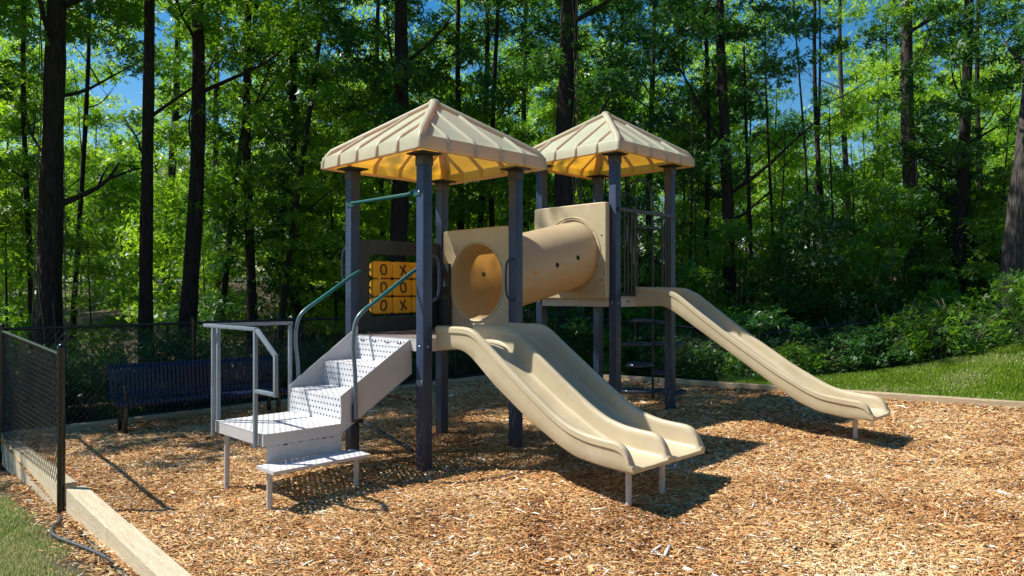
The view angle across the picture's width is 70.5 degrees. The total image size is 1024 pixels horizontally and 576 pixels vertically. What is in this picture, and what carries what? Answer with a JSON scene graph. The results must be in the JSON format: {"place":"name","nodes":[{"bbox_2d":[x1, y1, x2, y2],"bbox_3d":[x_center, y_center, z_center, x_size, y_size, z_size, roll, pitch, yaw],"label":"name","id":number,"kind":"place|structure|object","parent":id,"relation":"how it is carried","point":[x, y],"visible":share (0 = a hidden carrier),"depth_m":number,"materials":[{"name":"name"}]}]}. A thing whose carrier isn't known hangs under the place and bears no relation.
{"place":"outdoors","nodes":[
{"label":"outdoors","id":0,"kind":"place"},
{"bbox_2d":[0,496,93,575],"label":"border grass","id":1,"kind":"structure","parent":0,"point":[9,517],"depth_m":5.12,"materials":[{"name":"green plant"}]},
{"bbox_2d":[0,269,905,575],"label":"ground","id":2,"kind":"structure","parent":0,"point":[96,319],"depth_m":14.46,"materials":[{"name":"green plant"}]},
{"bbox_2d":[0,1,49,175],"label":"edge tree","id":3,"kind":"object","parent":2,"relation":"on","point":[3,165],"visible":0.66,"depth_m":12.59,"materials":[{"name":"green plant"}]},
{"bbox_2d":[0,324,66,517],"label":"chain link fence","id":4,"kind":"object","parent":2,"relation":"on","point":[60,352],"visible":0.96,"depth_m":7.06,"materials":[{"name":"metal"}]},
{"bbox_2d":[0,133,88,374],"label":"sapling","id":5,"kind":"object","parent":2,"relation":"on","point":[13,302],"visible":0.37,"depth_m":14.28,"materials":[{"name":"green plant"}]},
{"bbox_2d":[23,454,76,513],"bbox_3d":[-4.485,1.878,6.990,0.140,0.464,2.314,0,0,-40],"label":"landscape timber","id":6,"kind":"object","parent":2,"relation":"on","point":[47,483],"visible":0.52,"depth_m":6.77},
{"bbox_2d":[0,35,109,281],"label":"sapling","id":7,"kind":"object","parent":2,"relation":"on","point":[5,44],"visible":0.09,"depth_m":25.81,"materials":[{"name":"green plant"}]},
{"bbox_2d":[0,62,111,355],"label":"sapling","id":8,"kind":"object","parent":2,"relation":"on","point":[75,155],"visible":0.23,"depth_m":18.81,"materials":[{"name":"green plant"}]},
{"bbox_2d":[5,340,129,423],"bbox_3d":[-6.730,1.421,10.479,1.844,1.369,1.711,0,0,0],"label":"shrub","id":9,"kind":"object","parent":2,"relation":"on","point":[112,361],"visible":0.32,"depth_m":10.54,"materials":[{"name":"green plant"}]},
{"bbox_2d":[0,0,155,398],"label":"forest tree","id":10,"kind":"object","parent":2,"relation":"on","point":[52,202],"visible":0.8,"depth_m":12.96,"materials":[{"name":"brown plant"}]},
{"bbox_2d":[0,0,168,358],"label":"forest tree","id":11,"kind":"object","parent":2,"relation":"on","point":[21,75],"visible":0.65,"depth_m":14.47,"materials":[{"name":"green plant"}]},
{"bbox_2d":[66,3,117,376],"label":"forest tree","id":12,"kind":"object","parent":2,"relation":"on","point":[73,318],"visible":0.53,"depth_m":17.41,"materials":[{"name":"brown plant"}]},
{"bbox_2d":[34,222,157,382],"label":"sapling","id":13,"kind":"object","parent":2,"relation":"on","point":[116,300],"visible":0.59,"depth_m":15.49,"materials":[{"name":"green plant"}]},
{"bbox_2d":[66,485,127,561],"bbox_3d":[-3.155,1.758,5.486,0.145,0.257,1.280,0,0,-42],"label":"landscape timber","id":14,"kind":"object","parent":2,"relation":"on","point":[93,512],"visible":0.76,"depth_m":5.41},
{"bbox_2d":[12,340,188,424],"bbox_3d":[-6.107,1.465,11.034,2.375,1.352,1.964,0,0,-28],"label":"shrub","id":15,"kind":"object","parent":2,"relation":"on","point":[83,410],"visible":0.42,"depth_m":10.93,"materials":[{"name":"green plant"}]},
{"bbox_2d":[64,93,141,274],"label":"sapling","id":16,"kind":"object","parent":2,"relation":"on","point":[96,110],"visible":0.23,"depth_m":32.38,"materials":[{"name":"green plant"}]},
{"bbox_2d":[1,406,229,451],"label":"landscape timber","id":17,"kind":"object","parent":2,"relation":"on","point":[196,412],"visible":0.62,"depth_m":10.38,"materials":[{"name":"brown wood"}]},
{"bbox_2d":[68,131,174,317],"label":"sapling","id":18,"kind":"object","parent":2,"relation":"on","point":[123,268],"visible":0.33,"depth_m":25.61,"materials":[{"name":"green plant"}]},
{"bbox_2d":[0,0,296,379],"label":"forest tree","id":19,"kind":"object","parent":2,"relation":"on","point":[145,299],"visible":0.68,"depth_m":14.47,"materials":[{"name":"brown plant"}]},
{"bbox_2d":[107,523,191,575],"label":"landscape timber","id":20,"kind":"object","parent":2,"relation":"on","point":[140,553],"visible":0.94,"depth_m":4.55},
{"bbox_2d":[103,322,208,407],"bbox_3d":[-5.913,1.337,12.163,1.795,1.520,1.935,0,0,-14],"label":"shrub","id":21,"kind":"object","parent":2,"relation":"on","point":[181,347],"visible":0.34,"depth_m":12.07,"materials":[{"name":"green plant"}]},
{"bbox_2d":[39,0,273,312],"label":"background tree","id":22,"kind":"object","parent":2,"relation":"on","point":[176,116],"visible":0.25,"depth_m":25.65,"materials":[{"name":"green plant"}]},
{"bbox_2d":[109,145,217,336],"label":"sapling","id":23,"kind":"object","parent":2,"relation":"on","point":[161,196],"visible":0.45,"depth_m":21.59,"materials":[{"name":"green plant"}]},
{"bbox_2d":[125,333,225,407],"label":"shrub","id":24,"kind":"object","parent":2,"relation":"on","point":[164,346],"visible":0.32,"depth_m":11.82,"materials":[{"name":"green plant"}]},
{"bbox_2d":[66,0,324,385],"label":"forest tree","id":25,"kind":"object","parent":2,"relation":"on","point":[188,309],"visible":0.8,"depth_m":15.18,"materials":[{"name":"brown plant"}]},
{"bbox_2d":[155,290,259,364],"bbox_3d":[-7.476,1.068,17.790,2.517,2.061,2.336,0,0,-31],"label":"shrub","id":26,"kind":"object","parent":2,"relation":"on","point":[212,303],"visible":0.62,"depth_m":17.50,"materials":[{"name":"green plant"}]},
{"bbox_2d":[153,204,264,342],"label":"sapling","id":27,"kind":"object","parent":2,"relation":"on","point":[208,243],"visible":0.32,"depth_m":19.68,"materials":[{"name":"green plant"}]},
{"bbox_2d":[77,0,348,344],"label":"background tree","id":28,"kind":"object","parent":2,"relation":"on","point":[183,57],"visible":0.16,"depth_m":21.15,"materials":[{"name":"green plant"}]},
{"bbox_2d":[175,321,310,403],"bbox_3d":[-4.475,1.303,12.505,2.147,1.525,2.596,0,0,36],"label":"shrub","id":29,"kind":"object","parent":2,"relation":"on","point":[284,370],"visible":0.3,"depth_m":12.47,"materials":[{"name":"green plant"}]},
{"bbox_2d":[153,0,352,352],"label":"forest tree","id":30,"kind":"object","parent":2,"relation":"on","point":[226,251],"visible":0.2,"depth_m":18.70,"materials":[{"name":"green plant"}]},
{"bbox_2d":[129,0,389,371],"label":"forest tree","id":31,"kind":"object","parent":2,"relation":"on","point":[248,177],"visible":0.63,"depth_m":16.75,"materials":[{"name":"green plant"}]},
{"bbox_2d":[4,307,529,431],"bbox_3d":[-3.190,1.342,12.175,8.801,1.923,0.054,0,0,-36],"label":"chain link fence","id":32,"kind":"object","parent":2,"relation":"on","point":[193,351],"visible":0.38,"depth_m":10.81,"materials":[{"name":"metal"}]},
{"bbox_2d":[201,119,345,324],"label":"sapling","id":33,"kind":"object","parent":2,"relation":"on","point":[234,229],"visible":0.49,"depth_m":17.47,"materials":[{"name":"green plant"}]},
{"bbox_2d":[32,0,583,362],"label":"climbing vines","id":34,"kind":"object","parent":2,"relation":"on","point":[39,136],"visible":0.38,"depth_m":13.24,"materials":[{"name":"green plant"}]},
{"bbox_2d":[196,0,422,363],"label":"forest tree","id":35,"kind":"object","parent":2,"relation":"on","point":[290,242],"visible":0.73,"depth_m":15.95,"materials":[{"name":"green plant"}]},
{"bbox_2d":[205,0,420,353],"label":"forest tree","id":36,"kind":"object","parent":2,"relation":"on","point":[292,100],"visible":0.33,"depth_m":19.06,"materials":[{"name":"green plant"}]},
{"bbox_2d":[240,108,413,343],"bbox_3d":[-4.116,-1.032,17.300,3.649,7.033,3.820,0,0,21],"label":"sapling","id":37,"kind":"object","parent":2,"relation":"on","point":[330,182],"visible":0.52,"depth_m":17.17,"materials":[{"name":"green plant"}]},
{"bbox_2d":[273,61,420,288],"bbox_3d":[-4.312,-2.135,20.076,4.270,8.483,3.953,0,0,-40],"label":"sapling","id":38,"kind":"object","parent":2,"relation":"on","point":[363,205],"visible":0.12,"depth_m":19.55,"materials":[{"name":"green plant"}]},
{"bbox_2d":[275,0,498,278],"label":"background tree","id":39,"kind":"object","parent":2,"relation":"on","point":[345,61],"visible":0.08,"depth_m":23.82,"materials":[{"name":"green plant"}]},
{"bbox_2d":[269,0,529,331],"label":"forest tree","id":40,"kind":"object","parent":2,"relation":"on","point":[400,64],"visible":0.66,"depth_m":16.37,"materials":[{"name":"green plant"}]},
{"bbox_2d":[336,61,492,330],"bbox_3d":[-2.560,-1.822,17.863,3.979,8.494,3.705,0,0,-31],"label":"sapling","id":41,"kind":"object","parent":2,"relation":"on","point":[450,205],"visible":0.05,"depth_m":17.73,"materials":[{"name":"green plant"}]},
{"bbox_2d":[410,72,506,278],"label":"sapling","id":42,"kind":"object","parent":2,"relation":"on","point":[465,85],"visible":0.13,"depth_m":21.32,"materials":[{"name":"green plant"}]},
{"bbox_2d":[356,0,585,229],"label":"forest tree","id":43,"kind":"object","parent":2,"relation":"on","point":[470,41],"visible":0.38,"depth_m":21.04,"materials":[{"name":"green plant"}]},
{"bbox_2d":[383,0,587,275],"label":"forest tree","id":44,"kind":"object","parent":2,"relation":"on","point":[509,127],"visible":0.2,"depth_m":22.32,"materials":[{"name":"green plant"}]},
{"bbox_2d":[383,0,618,226],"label":"forest tree","id":45,"kind":"object","parent":2,"relation":"on","point":[469,186],"visible":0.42,"depth_m":19.33,"materials":[{"name":"green plant"}]},
{"bbox_2d":[0,0,1023,276],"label":"distant woods","id":46,"kind":"object","parent":2,"relation":"on","point":[896,54],"visible":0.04,"depth_m":43.79,"materials":[{"name":"green plant"}]},
{"bbox_2d":[0,378,1023,575],"bbox_3d":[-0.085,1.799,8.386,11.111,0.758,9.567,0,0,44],"label":"wood chips","id":47,"kind":"object","parent":2,"relation":"on","point":[202,507],"visible":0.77,"depth_m":5.71,"materials":[{"name":"brown wood"}]},
{"bbox_2d":[108,356,286,433],"bbox_3d":[-4.397,1.599,10.247,2.240,1.119,0.682,0,0,-37],"label":"park bench","id":48,"kind":"object","parent":47,"relation":"on","point":[120,404],"visible":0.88,"depth_m":10.19,"materials":[{"name":"blue metal"}]},
{"bbox_2d":[203,99,890,510],"bbox_3d":[0.918,-0.174,7.560,4.346,4.435,6.695,0,0,45],"label":"play structure","id":49,"kind":"object","parent":47,"relation":"on","point":[547,381],"visible":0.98,"depth_m":7.61,"materials":[{"name":"beige plastic"}]},
{"bbox_2d":[428,0,619,231],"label":"background tree","id":50,"kind":"object","parent":2,"relation":"on","point":[503,54],"visible":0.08,"depth_m":28.97,"materials":[{"name":"green plant"}]},
{"bbox_2d":[469,172,579,329],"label":"sapling","id":51,"kind":"object","parent":2,"relation":"on","point":[530,178],"visible":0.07,"depth_m":17.91,"materials":[{"name":"green plant"}]},
{"bbox_2d":[523,303,608,364],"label":"shrub","id":52,"kind":"object","parent":2,"relation":"on","point":[572,321],"visible":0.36,"depth_m":14.40,"materials":[{"name":"green plant"}]},
{"bbox_2d":[533,80,633,314],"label":"sapling","id":53,"kind":"object","parent":2,"relation":"on","point":[551,115],"visible":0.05,"depth_m":22.46,"materials":[{"name":"green plant"}]},
{"bbox_2d":[511,61,657,244],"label":"sapling","id":54,"kind":"object","parent":2,"relation":"on","point":[588,189],"visible":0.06,"depth_m":24.67,"materials":[{"name":"green plant"}]},
{"bbox_2d":[487,0,727,356],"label":"forest tree","id":55,"kind":"object","parent":2,"relation":"on","point":[610,77],"visible":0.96,"depth_m":15.34,"materials":[{"name":"green plant"}]},
{"bbox_2d":[534,105,681,326],"bbox_3d":[2.275,-0.889,17.073,3.388,6.675,3.636,0,0,5],"label":"sapling","id":56,"kind":"object","parent":2,"relation":"on","point":[644,202],"visible":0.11,"depth_m":16.48,"materials":[{"name":"green plant"}]},
{"bbox_2d":[573,85,687,366],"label":"sapling","id":57,"kind":"object","parent":2,"relation":"on","point":[639,312],"visible":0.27,"depth_m":15.60,"materials":[{"name":"green plant"}]},
{"bbox_2d":[545,0,729,292],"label":"background tree","id":58,"kind":"object","parent":2,"relation":"on","point":[608,35],"visible":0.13,"depth_m":26.53,"materials":[{"name":"green plant"}]},
{"bbox_2d":[543,0,759,268],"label":"forest tree","id":59,"kind":"object","parent":2,"relation":"on","point":[619,49],"visible":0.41,"depth_m":21.89,"materials":[{"name":"green plant"}]},
{"bbox_2d":[621,79,760,287],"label":"sapling","id":60,"kind":"object","parent":2,"relation":"on","point":[682,89],"visible":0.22,"depth_m":20.59,"materials":[{"name":"green plant"}]},
{"bbox_2d":[638,172,749,380],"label":"sapling","id":61,"kind":"object","parent":2,"relation":"on","point":[694,271],"visible":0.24,"depth_m":15.05,"materials":[{"name":"green plant"}]},
{"bbox_2d":[649,335,746,380],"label":"shrub","id":62,"kind":"object","parent":2,"relation":"on","point":[698,371],"visible":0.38,"depth_m":13.41,"materials":[{"name":"green plant"}]},
{"bbox_2d":[621,47,792,372],"bbox_3d":[4.079,-1.254,16.470,4.029,7.721,3.273,0,0,-11],"label":"sapling","id":63,"kind":"object","parent":2,"relation":"on","point":[689,230],"visible":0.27,"depth_m":16.28,"materials":[{"name":"green plant"}]},
{"bbox_2d":[606,0,819,285],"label":"forest tree","id":64,"kind":"object","parent":2,"relation":"on","point":[706,193],"visible":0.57,"depth_m":18.84,"materials":[{"name":"green plant"}]},
{"bbox_2d":[614,0,855,369],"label":"forest tree","id":65,"kind":"object","parent":2,"relation":"on","point":[723,136],"visible":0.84,"depth_m":16.87,"materials":[{"name":"green plant"}]},
{"bbox_2d":[684,204,808,341],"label":"sapling","id":66,"kind":"object","parent":2,"relation":"on","point":[739,233],"visible":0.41,"depth_m":16.13,"materials":[{"name":"green plant"}]},
{"bbox_2d":[680,51,814,306],"bbox_3d":[7.732,-2.969,24.067,4.334,9.331,4.692,0,0,42],"label":"sapling","id":67,"kind":"object","parent":2,"relation":"on","point":[716,208],"visible":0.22,"depth_m":23.46,"materials":[{"name":"green plant"}]},
{"bbox_2d":[703,305,821,379],"bbox_3d":[4.684,1.240,13.332,2.197,1.897,2.039,0,0,-8],"label":"shrub","id":68,"kind":"object","parent":2,"relation":"on","point":[753,322],"visible":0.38,"depth_m":13.35,"materials":[{"name":"green plant"}]},
{"bbox_2d":[730,14,806,310],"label":"forest tree","id":69,"kind":"object","parent":2,"relation":"on","point":[747,176],"visible":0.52,"depth_m":18.13,"materials":[{"name":"brown plant"}]},
{"bbox_2d":[530,306,1022,378],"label":"chain link fence","id":70,"kind":"object","parent":2,"relation":"on","point":[693,328],"visible":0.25,"depth_m":13.81,"materials":[{"name":"metal"}]},
{"bbox_2d":[710,74,854,280],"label":"sapling","id":71,"kind":"object","parent":2,"relation":"on","point":[774,153],"visible":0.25,"depth_m":24.55,"materials":[{"name":"green plant"}]},
{"bbox_2d":[736,119,841,362],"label":"sapling","id":72,"kind":"object","parent":2,"relation":"on","point":[778,249],"visible":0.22,"depth_m":16.99,"materials":[{"name":"green plant"}]},
{"bbox_2d":[736,197,842,344],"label":"sapling","id":73,"kind":"object","parent":2,"relation":"on","point":[760,252],"visible":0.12,"depth_m":17.42,"materials":[{"name":"green plant"}]},
{"bbox_2d":[752,165,834,294],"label":"sapling","id":74,"kind":"object","parent":2,"relation":"on","point":[790,193],"visible":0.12,"depth_m":22.90,"materials":[{"name":"green plant"}]},
{"bbox_2d":[753,340,835,376],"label":"shrub","id":75,"kind":"object","parent":2,"relation":"on","point":[792,350],"visible":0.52,"depth_m":12.76,"materials":[{"name":"green plant"}]},
{"bbox_2d":[758,189,876,367],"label":"sapling","id":76,"kind":"object","parent":2,"relation":"on","point":[826,260],"visible":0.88,"depth_m":15.49,"materials":[{"name":"green plant"}]},
{"bbox_2d":[754,104,897,332],"bbox_3d":[7.283,-1.203,17.171,3.276,6.949,2.990,0,0,6],"label":"sapling","id":77,"kind":"object","parent":2,"relation":"on","point":[856,230],"visible":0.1,"depth_m":16.74,"materials":[{"name":"green plant"}]},
{"bbox_2d":[797,0,863,214],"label":"forest tree","id":78,"kind":"object","parent":2,"relation":"on","point":[843,138],"visible":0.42,"depth_m":26.17,"materials":[{"name":"brown plant"}]},
{"bbox_2d":[782,0,896,285],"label":"forest tree","id":79,"kind":"object","parent":2,"relation":"on","point":[817,144],"visible":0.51,"depth_m":20.11,"materials":[{"name":"brown plant"}]},
{"bbox_2d":[790,318,900,374],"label":"shrub","id":80,"kind":"object","parent":2,"relation":"on","point":[817,348],"visible":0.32,"depth_m":13.01,"materials":[{"name":"green plant"}]},
{"bbox_2d":[790,132,924,350],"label":"sapling","id":81,"kind":"object","parent":2,"relation":"on","point":[845,285],"visible":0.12,"depth_m":16.44,"materials":[{"name":"green plant"}]},
{"bbox_2d":[821,321,914,371],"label":"shrub","id":82,"kind":"object","parent":2,"relation":"on","point":[877,339],"visible":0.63,"depth_m":12.74,"materials":[{"name":"green plant"}]},
{"bbox_2d":[804,123,936,313],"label":"sapling","id":83,"kind":"object","parent":2,"relation":"on","point":[875,176],"visible":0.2,"depth_m":17.76,"materials":[{"name":"green plant"}]},
{"bbox_2d":[820,58,945,283],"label":"sapling","id":84,"kind":"object","parent":2,"relation":"on","point":[871,124],"visible":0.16,"depth_m":27.78,"materials":[{"name":"green plant"}]},
{"bbox_2d":[810,60,958,283],"bbox_3d":[11.488,-2.593,22.085,3.990,8.483,4.463,0,0,-40],"label":"sapling","id":85,"kind":"object","parent":2,"relation":"on","point":[861,92],"visible":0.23,"depth_m":22.17,"materials":[{"name":"green plant"}]},
{"bbox_2d":[805,167,975,349],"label":"sapling","id":86,"kind":"object","parent":2,"relation":"on","point":[880,226],"visible":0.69,"depth_m":15.05,"materials":[{"name":"green plant"}]},
{"bbox_2d":[835,281,955,361],"bbox_3d":[7.908,0.866,15.057,2.522,2.021,2.340,0,0,25],"label":"shrub","id":87,"kind":"object","parent":2,"relation":"on","point":[883,296],"visible":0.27,"depth_m":14.98,"materials":[{"name":"green plant"}]},
{"bbox_2d":[830,304,965,372],"bbox_3d":[6.997,1.095,13.275,2.235,1.592,2.553,0,0,20],"label":"shrub","id":88,"kind":"object","parent":2,"relation":"on","point":[896,335],"visible":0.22,"depth_m":12.97,"materials":[{"name":"green plant"}]},
{"bbox_2d":[832,172,989,316],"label":"sapling","id":89,"kind":"object","parent":2,"relation":"on","point":[930,242],"visible":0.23,"depth_m":15.91,"materials":[{"name":"green plant"}]},
{"bbox_2d":[856,312,967,368],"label":"shrub","id":90,"kind":"object","parent":2,"relation":"on","point":[910,333],"visible":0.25,"depth_m":12.92,"materials":[{"name":"green plant"}]},
{"bbox_2d":[808,0,1023,286],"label":"forest tree","id":91,"kind":"object","parent":2,"relation":"on","point":[907,103],"visible":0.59,"depth_m":17.43,"materials":[{"name":"green plant"}]},
{"bbox_2d":[875,156,976,311],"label":"sapling","id":92,"kind":"object","parent":2,"relation":"on","point":[929,252],"visible":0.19,"depth_m":16.07,"materials":[{"name":"green plant"}]},
{"bbox_2d":[842,389,1023,408],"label":"landscape timber","id":93,"kind":"object","parent":2,"relation":"on","point":[949,399],"visible":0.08,"depth_m":9.47,"materials":[{"name":"brown wood"}]},
{"bbox_2d":[871,105,1007,284],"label":"sapling","id":94,"kind":"object","parent":2,"relation":"on","point":[947,123],"visible":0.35,"depth_m":17.44,"materials":[{"name":"green plant"}]},
{"bbox_2d":[862,0,1023,311],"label":"forest tree","id":95,"kind":"object","parent":2,"relation":"on","point":[962,193],"visible":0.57,"depth_m":16.49,"materials":[{"name":"green plant"}]},
{"bbox_2d":[881,300,1022,363],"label":"shrub","id":96,"kind":"object","parent":2,"relation":"on","point":[936,318],"visible":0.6,"depth_m":12.75,"materials":[{"name":"green plant"}]},
{"bbox_2d":[896,163,1008,286],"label":"sapling","id":97,"kind":"object","parent":2,"relation":"on","point":[973,174],"visible":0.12,"depth_m":17.07,"materials":[{"name":"green plant"}]},
{"bbox_2d":[887,63,1021,268],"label":"sapling","id":98,"kind":"object","parent":2,"relation":"on","point":[1006,104],"visible":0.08,"depth_m":21.17,"materials":[{"name":"green plant"}]},
{"bbox_2d":[889,0,1023,341],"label":"forest tree","id":99,"kind":"object","parent":2,"relation":"on","point":[1012,254],"visible":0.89,"depth_m":14.53,"materials":[{"name":"green plant"}]},
{"bbox_2d":[897,297,1019,360],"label":"shrub","id":100,"kind":"object","parent":2,"relation":"on","point":[973,318],"visible":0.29,"depth_m":12.77,"materials":[{"name":"green plant"}]},
{"bbox_2d":[899,49,1023,308],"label":"sapling","id":101,"kind":"object","parent":2,"relation":"on","point":[950,241],"visible":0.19,"depth_m":16.70,"materials":[{"name":"green plant"}]},
{"bbox_2d":[908,301,1023,359],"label":"shrub","id":102,"kind":"object","parent":2,"relation":"on","point":[965,352],"visible":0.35,"depth_m":12.41,"materials":[{"name":"green plant"}]},
{"bbox_2d":[924,100,1023,326],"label":"sapling","id":103,"kind":"object","parent":2,"relation":"on","point":[973,266],"visible":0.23,"depth_m":15.76,"materials":[{"name":"green plant"}]},
{"bbox_2d":[950,152,1013,309],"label":"sapling","id":104,"kind":"object","parent":2,"relation":"on","point":[999,210],"visible":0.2,"depth_m":15.78,"materials":[{"name":"green plant"}]},
{"bbox_2d":[960,268,1023,342],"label":"shrub","id":105,"kind":"object","parent":2,"relation":"on","point":[1018,311],"visible":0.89,"depth_m":13.10,"materials":[{"name":"green plant"}]},
{"bbox_2d":[0,0,1023,275],"label":"sky","id":106,"kind":"structure","parent":0,"point":[132,91],"materials":[{"name":"blue"}]},
{"bbox_2d":[717,341,1023,400],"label":"lawn grass","id":107,"kind":"structure","parent":0,"point":[984,375],"depth_m":11.10,"materials":[{"name":"green plant"}]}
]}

